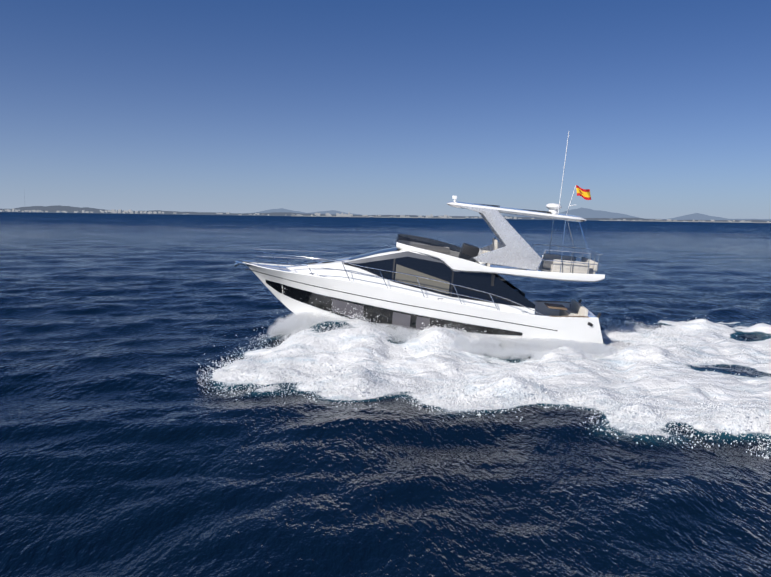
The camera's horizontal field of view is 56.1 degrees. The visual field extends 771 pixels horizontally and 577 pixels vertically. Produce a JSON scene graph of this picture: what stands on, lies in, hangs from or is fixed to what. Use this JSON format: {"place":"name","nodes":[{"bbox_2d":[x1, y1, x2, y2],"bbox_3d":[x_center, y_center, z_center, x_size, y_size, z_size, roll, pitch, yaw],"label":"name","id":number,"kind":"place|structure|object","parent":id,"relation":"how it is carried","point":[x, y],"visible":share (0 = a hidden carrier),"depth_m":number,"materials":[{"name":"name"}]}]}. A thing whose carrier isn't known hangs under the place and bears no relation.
{"place":"outdoors","nodes":[
{"label":"outdoors","id":0,"kind":"place"},
{"bbox_2d":[0,212,770,576],"bbox_3d":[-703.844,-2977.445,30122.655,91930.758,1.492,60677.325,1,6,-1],"label":"sea","id":1,"kind":"structure","parent":0,"point":[128,448],"depth_m":18.86,"materials":[{"name":"liquid"}]},
{"bbox_2d":[243,262,603,345],"bbox_3d":[1.443,1.071,32.048,15.950,3.060,4.400,5,8,3],"label":"hull","id":2,"kind":"object","parent":1,"relation":"on","point":[575,329],"visible":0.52,"depth_m":29.86,"materials":[{"name":"white plastic"}]},
{"bbox_2d":[234,260,254,266],"bbox_3d":[-6.296,-1.102,32.288,0.875,0.319,0.380,5,8,3],"label":"anchor","id":3,"kind":"object","parent":2,"relation":"on","point":[237,263],"visible":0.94,"depth_m":32.21,"materials":[{"name":"silver metal"}]},
{"bbox_2d":[286,249,487,307],"bbox_3d":[0.009,-0.574,31.931,8.900,2.689,3.660,5,8,3],"label":"superstructure","id":4,"kind":"object","parent":2,"relation":"on","point":[340,274],"visible":0.33,"depth_m":30.37,"materials":[{"name":"white plastic"}]},
{"bbox_2d":[305,258,338,263],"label":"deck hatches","id":5,"kind":"object","parent":4,"relation":"on","point":[326,261],"visible":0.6,"depth_m":31.84,"materials":[{"name":"glass"}]},
{"bbox_2d":[349,247,399,259],"bbox_3d":[-0.429,-1.564,31.825,2.196,0.573,2.594,1,6,4],"label":"windshield","id":6,"kind":"object","parent":4,"relation":"on","point":[375,252],"visible":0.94,"depth_m":31.26,"materials":[{"name":"glass"}]},
{"bbox_2d":[396,242,604,281],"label":"flybridge deck","id":7,"kind":"structure","parent":4,"relation":"on","point":[456,263],"depth_m":29.82,"materials":[{"name":"white plastic"}]},
{"bbox_2d":[395,234,479,263],"bbox_3d":[2.236,-1.804,31.622,3.688,0.832,3.435,5,8,3],"label":"wind deflector","id":8,"kind":"object","parent":7,"relation":"on","point":[428,244],"visible":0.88,"depth_m":30.23,"materials":[{"name":"black glass"}]},
{"bbox_2d":[460,243,478,256],"bbox_3d":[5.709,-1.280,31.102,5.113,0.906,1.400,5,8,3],"label":"helm console","id":9,"kind":"object","parent":7,"relation":"on","point":[470,250],"visible":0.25,"depth_m":30.51,"materials":[{"name":"grey"}]},
{"bbox_2d":[456,205,541,270],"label":"hardtop arms","id":10,"kind":"object","parent":7,"relation":"on","point":[515,249],"visible":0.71,"depth_m":29.81},
{"bbox_2d":[446,201,585,221],"bbox_3d":[5.496,-3.344,31.203,5.760,0.415,3.240,5,8,3],"label":"hardtop","id":11,"kind":"object","parent":10,"relation":"on","point":[538,214],"visible":0.75,"depth_m":29.69,"materials":[{"name":"white plastic"}]},
{"bbox_2d":[452,195,561,212],"bbox_3d":[5.221,-3.603,31.162,4.710,0.503,1.230,5,8,3],"label":"radar and lights","id":12,"kind":"object","parent":11,"relation":"on","point":[553,207],"visible":0.65,"depth_m":30.90,"materials":[{"name":"white plastic"}]},
{"bbox_2d":[474,203,549,211],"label":"hardtop hatches","id":13,"kind":"object","parent":11,"relation":"in","point":[524,209],"visible":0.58,"depth_m":30.54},
{"bbox_2d":[558,132,575,213],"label":"antennas","id":14,"kind":"object","parent":11,"relation":"on","point":[569,205],"visible":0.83,"depth_m":30.60,"materials":[{"name":"white"}]},
{"bbox_2d":[576,185,590,199],"bbox_3d":[8.508,-4.118,31.039,0.672,0.636,0.159,1,6,0],"label":"flag","id":15,"kind":"object","parent":14,"relation":"attached to","point":[585,194],"visible":1,"depth_m":31.04,"materials":[{"name":"fabric"}]},
{"bbox_2d":[446,238,597,273],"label":"flybridge seats","id":16,"kind":"object","parent":7,"relation":"on","point":[554,266],"visible":0.5,"depth_m":29.97,"materials":[{"name":"white leather"}]},
{"bbox_2d":[532,219,603,273],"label":"flybridge rails","id":17,"kind":"object","parent":7,"relation":"attached to","point":[582,252],"visible":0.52,"depth_m":29.70,"materials":[{"name":"silver metal"}]},
{"bbox_2d":[248,248,540,313],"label":"bow rails","id":18,"kind":"object","parent":2,"relation":"on","point":[304,258],"visible":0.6,"depth_m":30.10,"materials":[{"name":"silver metal"}]},
{"bbox_2d":[267,280,522,335],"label":"hull window frames","id":19,"kind":"structure","parent":2,"relation":"attached to","point":[391,309],"depth_m":30.06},
{"bbox_2d":[246,269,557,335],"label":"hull stripes","id":20,"kind":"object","parent":2,"relation":"in","point":[402,319],"depth_m":30.18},
{"bbox_2d":[343,251,534,314],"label":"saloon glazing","id":21,"kind":"structure","parent":2,"relation":"on","point":[412,263],"depth_m":30.10,"materials":[{"name":"glass"}]},
{"bbox_2d":[491,273,518,292],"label":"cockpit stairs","id":22,"kind":"structure","parent":2,"relation":"on","point":[493,278],"depth_m":30.02,"materials":[{"name":"grey"}]},
{"bbox_2d":[535,301,588,317],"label":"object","id":23,"kind":"object","parent":2,"relation":"on","point":[555,306],"visible":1,"depth_m":31.14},
{"bbox_2d":[559,299,587,315],"bbox_3d":[8.196,1.101,31.597,0.630,0.895,3.000,5,8,3],"label":"cockpit bench","id":24,"kind":"object","parent":2,"relation":"on","point":[577,309],"visible":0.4,"depth_m":31.53,"materials":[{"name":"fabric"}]},
{"bbox_2d":[578,299,600,326],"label":"stern fittings","id":25,"kind":"object","parent":2,"relation":"attached to","point":[598,316],"visible":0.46,"depth_m":29.54,"materials":[{"name":"grey metal"}]},
{"bbox_2d":[601,331,635,348],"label":"swim platform","id":26,"kind":"structure","parent":2,"relation":"attached to","point":[613,343],"depth_m":30.52,"materials":[{"name":"white plastic"}]},
{"bbox_2d":[197,297,770,458],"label":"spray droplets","id":27,"kind":"object","parent":1,"relation":"on","point":[465,382],"visible":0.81,"depth_m":22.22,"materials":[{"name":"white liquid"}]},
{"bbox_2d":[0,205,770,221],"bbox_3d":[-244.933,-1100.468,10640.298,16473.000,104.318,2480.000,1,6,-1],"label":"coast land","id":28,"kind":"structure","parent":0,"point":[54,209],"depth_m":9793.38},
{"bbox_2d":[0,209,770,222],"bbox_3d":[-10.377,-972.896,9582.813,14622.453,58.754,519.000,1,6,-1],"label":"town","id":29,"kind":"object","parent":28,"relation":"on","point":[155,212],"visible":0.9,"depth_m":9473.98},
{"bbox_2d":[311,216,766,222],"bbox_3d":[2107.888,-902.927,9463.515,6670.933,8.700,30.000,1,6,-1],"label":"beach strip","id":30,"kind":"object","parent":28,"relation":"on","point":[599,220],"visible":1,"depth_m":9475.50,"materials":[{"name":"beige sand"}]},
{"bbox_2d":[254,208,770,220],"bbox_3d":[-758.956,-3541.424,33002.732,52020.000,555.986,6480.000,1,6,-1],"label":"mountains","id":31,"kind":"structure","parent":0,"point":[585,213],"depth_m":31266.32,"materials":[{"name":"grey stone"}]}
]}

